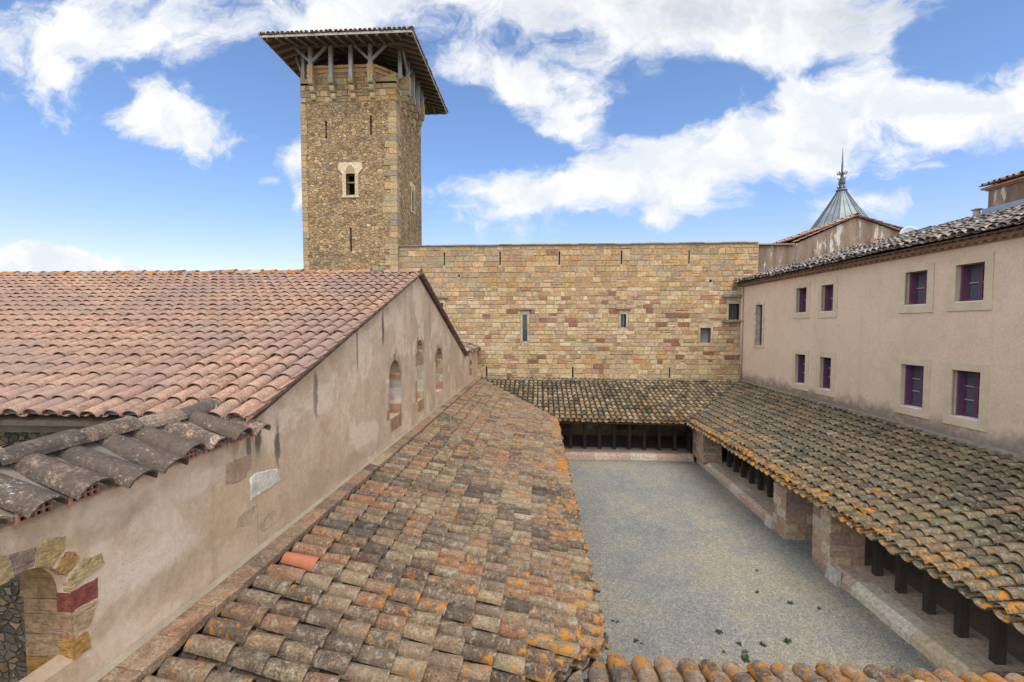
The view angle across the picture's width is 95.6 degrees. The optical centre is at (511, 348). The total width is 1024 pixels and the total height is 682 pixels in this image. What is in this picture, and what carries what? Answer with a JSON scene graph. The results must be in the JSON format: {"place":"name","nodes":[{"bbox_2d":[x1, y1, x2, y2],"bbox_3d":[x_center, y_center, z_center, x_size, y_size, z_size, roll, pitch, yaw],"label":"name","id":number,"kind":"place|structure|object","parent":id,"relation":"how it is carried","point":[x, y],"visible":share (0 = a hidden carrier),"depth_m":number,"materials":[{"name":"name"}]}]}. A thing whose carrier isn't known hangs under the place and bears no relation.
{"place":"outdoors","nodes":[
{"label":"outdoors","id":0,"kind":"place"},
{"bbox_2d":[0,0,1023,271],"label":"sky","id":1,"kind":"structure","parent":0,"point":[136,135],"materials":[{"name":"blue"}]},
{"bbox_2d":[590,435,686,436],"bbox_3d":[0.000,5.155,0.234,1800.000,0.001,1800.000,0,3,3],"label":"ground","id":2,"kind":"structure","parent":0,"point":[611,435],"depth_m":22.23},
{"bbox_2d":[0,268,480,545],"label":"church","id":3,"kind":"structure","parent":2,"relation":"on","point":[333,378],"depth_m":7.05,"materials":[{"name":"paint"}]},
{"bbox_2d":[386,354,401,432],"bbox_3d":[-2.503,0.869,9.413,0.261,1.549,1.024,0,3,3],"label":"blocked window","id":4,"kind":"structure","parent":3,"relation":"in","point":[394,390],"depth_m":9.77,"materials":[{"name":"stone"}]},
{"bbox_2d":[415,328,423,411],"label":"blocked window","id":5,"kind":"structure","parent":3,"relation":"in","point":[419,369],"depth_m":11.67,"materials":[{"name":"stone"}]},
{"bbox_2d":[435,344,442,388],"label":"blocked window","id":6,"kind":"structure","parent":3,"relation":"in","point":[439,363],"depth_m":14.00,"materials":[{"name":"stone"}]},
{"bbox_2d":[469,358,471,374],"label":"blocked window","id":7,"kind":"structure","parent":3,"relation":"in","point":[470,362],"depth_m":20.23,"materials":[{"name":"stone"}]},
{"bbox_2d":[258,26,448,270],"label":"tower","id":8,"kind":"structure","parent":2,"relation":"on","point":[371,98],"depth_m":21.97,"materials":[{"name":"stone"}]},
{"bbox_2d":[338,162,361,197],"bbox_3d":[-7.636,-7.994,22.171,1.170,1.640,0.490,0,3,3],"label":"window","id":9,"kind":"structure","parent":8,"relation":"in","point":[345,168],"depth_m":21.95,"materials":[{"name":"stone"}]},
{"bbox_2d":[410,181,414,214],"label":"window","id":10,"kind":"structure","parent":8,"relation":"in","point":[412,186],"depth_m":24.67,"materials":[{"name":"stone"}]},
{"bbox_2d":[398,241,758,436],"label":"curtain wall","id":11,"kind":"structure","parent":2,"relation":"on","point":[659,310],"depth_m":21.75,"materials":[{"name":"stone"}]},
{"bbox_2d":[437,296,447,309],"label":"window","id":12,"kind":"structure","parent":11,"relation":"in","point":[442,302],"depth_m":22.12,"materials":[{"name":"stone"}]},
{"bbox_2d":[518,308,531,340],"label":"window","id":13,"kind":"structure","parent":11,"relation":"in","point":[524,315],"depth_m":21.96,"materials":[{"name":"stone"}]},
{"bbox_2d":[616,307,630,326],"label":"window","id":14,"kind":"structure","parent":11,"relation":"in","point":[621,322],"depth_m":21.67,"materials":[{"name":"stone"}]},
{"bbox_2d":[698,325,712,342],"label":"window","id":15,"kind":"structure","parent":11,"relation":"in","point":[703,330],"depth_m":21.65,"materials":[{"name":"stone"}]},
{"bbox_2d":[722,294,743,321],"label":"window","id":16,"kind":"structure","parent":11,"relation":"in","point":[731,306],"depth_m":21.37,"materials":[{"name":"stone"}]},
{"bbox_2d":[758,213,903,272],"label":"gabled hall","id":17,"kind":"structure","parent":2,"relation":"on","point":[848,231],"depth_m":21.26,"materials":[{"name":"paint"}]},
{"bbox_2d":[811,151,868,228],"bbox_3d":[20.428,-4.305,29.010,4.035,16.170,4.035,1,3,16],"label":"turret","id":18,"kind":"object","parent":2,"relation":"on","point":[842,203],"visible":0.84,"depth_m":28.36,"materials":[{"name":"metal"}]},
{"bbox_2d":[567,456,938,678],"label":"courtyard gravel","id":19,"kind":"structure","parent":0,"point":[679,553],"depth_m":9.31,"materials":[{"name":"grey gravel"}]},
{"bbox_2d":[85,376,608,681],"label":"cloister gallery","id":20,"kind":"object","parent":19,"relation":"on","point":[444,541],"visible":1,"depth_m":5.15,"materials":[{"name":"tile"}]},
{"bbox_2d":[740,653,750,661],"bbox_3d":[3.597,4.739,7.127,0.152,0.077,0.183,0,3,3],"label":"weed","id":21,"kind":"object","parent":19,"relation":"on","point":[744,656],"visible":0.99,"depth_m":7.15,"materials":[{"name":"green plant"}]},
{"bbox_2d":[782,637,791,642],"bbox_3d":[4.470,4.728,7.537,0.150,0.061,0.115,-2,3,-31],"label":"weed","id":22,"kind":"object","parent":19,"relation":"on","point":[786,640],"visible":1,"depth_m":7.54,"materials":[{"name":"green plant"}]},
{"bbox_2d":[562,435,1023,662],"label":"gallery floor","id":23,"kind":"structure","parent":0,"point":[979,622],"depth_m":9.74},
{"bbox_2d":[0,398,270,681],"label":"courtyard wall","id":24,"kind":"structure","parent":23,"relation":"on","point":[119,536],"depth_m":3.30,"materials":[{"name":"paint"}]},
{"bbox_2d":[481,376,738,461],"bbox_3d":[4.341,2.861,19.489,12.272,2.876,4.879,0,3,3],"label":"cloister gallery","id":25,"kind":"object","parent":23,"relation":"on","point":[630,401],"visible":0.98,"depth_m":18.81,"materials":[{"name":"tile"}]},
{"bbox_2d":[567,653,1023,681],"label":"cloister gallery","id":26,"kind":"object","parent":23,"relation":"on","point":[617,668],"visible":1,"depth_m":4.74,"materials":[{"name":"tile"}]},
{"bbox_2d":[687,380,1023,677],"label":"cloister gallery","id":27,"kind":"object","parent":23,"relation":"on","point":[947,510],"visible":0.99,"depth_m":9.28,"materials":[{"name":"tile"}]},
{"bbox_2d":[733,170,1023,454],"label":"house","id":28,"kind":"structure","parent":0,"point":[923,327],"depth_m":12.45,"materials":[{"name":"paint"}]},
{"bbox_2d":[753,301,764,347],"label":"window","id":29,"kind":"structure","parent":28,"relation":"in","point":[759,315],"depth_m":20.11,"materials":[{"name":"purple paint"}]},
{"bbox_2d":[791,349,808,390],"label":"window","id":30,"kind":"structure","parent":28,"relation":"in","point":[802,359],"depth_m":17.21,"materials":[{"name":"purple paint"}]},
{"bbox_2d":[792,282,810,318],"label":"window","id":31,"kind":"structure","parent":28,"relation":"in","point":[803,294],"depth_m":17.14,"materials":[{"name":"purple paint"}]},
{"bbox_2d":[815,351,835,397],"bbox_3d":[10.664,0.845,15.570,0.330,1.460,0.940,0,3,1],"label":"window","id":32,"kind":"structure","parent":28,"relation":"in","point":[828,359],"depth_m":15.79,"materials":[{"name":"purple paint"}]},
{"bbox_2d":[817,278,837,317],"bbox_3d":[10.664,-1.669,15.471,0.330,1.270,0.970,0,3,1],"label":"window","id":33,"kind":"structure","parent":28,"relation":"in","point":[829,297],"depth_m":15.70,"materials":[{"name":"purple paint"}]},
{"bbox_2d":[899,226,917,233],"bbox_3d":[16.150,-4.427,18.845,0.535,1.132,0.558,-1,3,-27],"label":"satellite dish","id":34,"kind":"object","parent":28,"relation":"attached to","point":[907,229],"visible":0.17,"depth_m":18.93,"materials":[{"name":"metal"}]},
{"bbox_2d":[894,357,931,418],"bbox_3d":[10.620,1.000,12.149,0.330,1.500,1.070,0,3,1],"label":"window","id":35,"kind":"structure","parent":28,"relation":"in","point":[916,382],"depth_m":12.33,"materials":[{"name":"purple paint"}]},
{"bbox_2d":[898,262,934,312],"bbox_3d":[10.620,-1.555,12.028,0.330,1.245,1.040,0,3,1],"label":"window","id":36,"kind":"structure","parent":28,"relation":"in","point":[920,292],"depth_m":12.21,"materials":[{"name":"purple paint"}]},
{"bbox_2d":[943,362,989,431],"bbox_3d":[10.602,1.076,10.696,0.330,1.480,1.040,0,3,1],"label":"window","id":37,"kind":"structure","parent":28,"relation":"in","point":[972,381],"depth_m":10.85,"materials":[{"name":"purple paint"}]},
{"bbox_2d":[947,252,994,310],"bbox_3d":[10.602,-1.495,10.594,0.330,1.245,1.050,0,3,1],"label":"window","id":38,"kind":"structure","parent":28,"relation":"in","point":[976,280],"depth_m":10.73,"materials":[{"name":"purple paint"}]}
]}

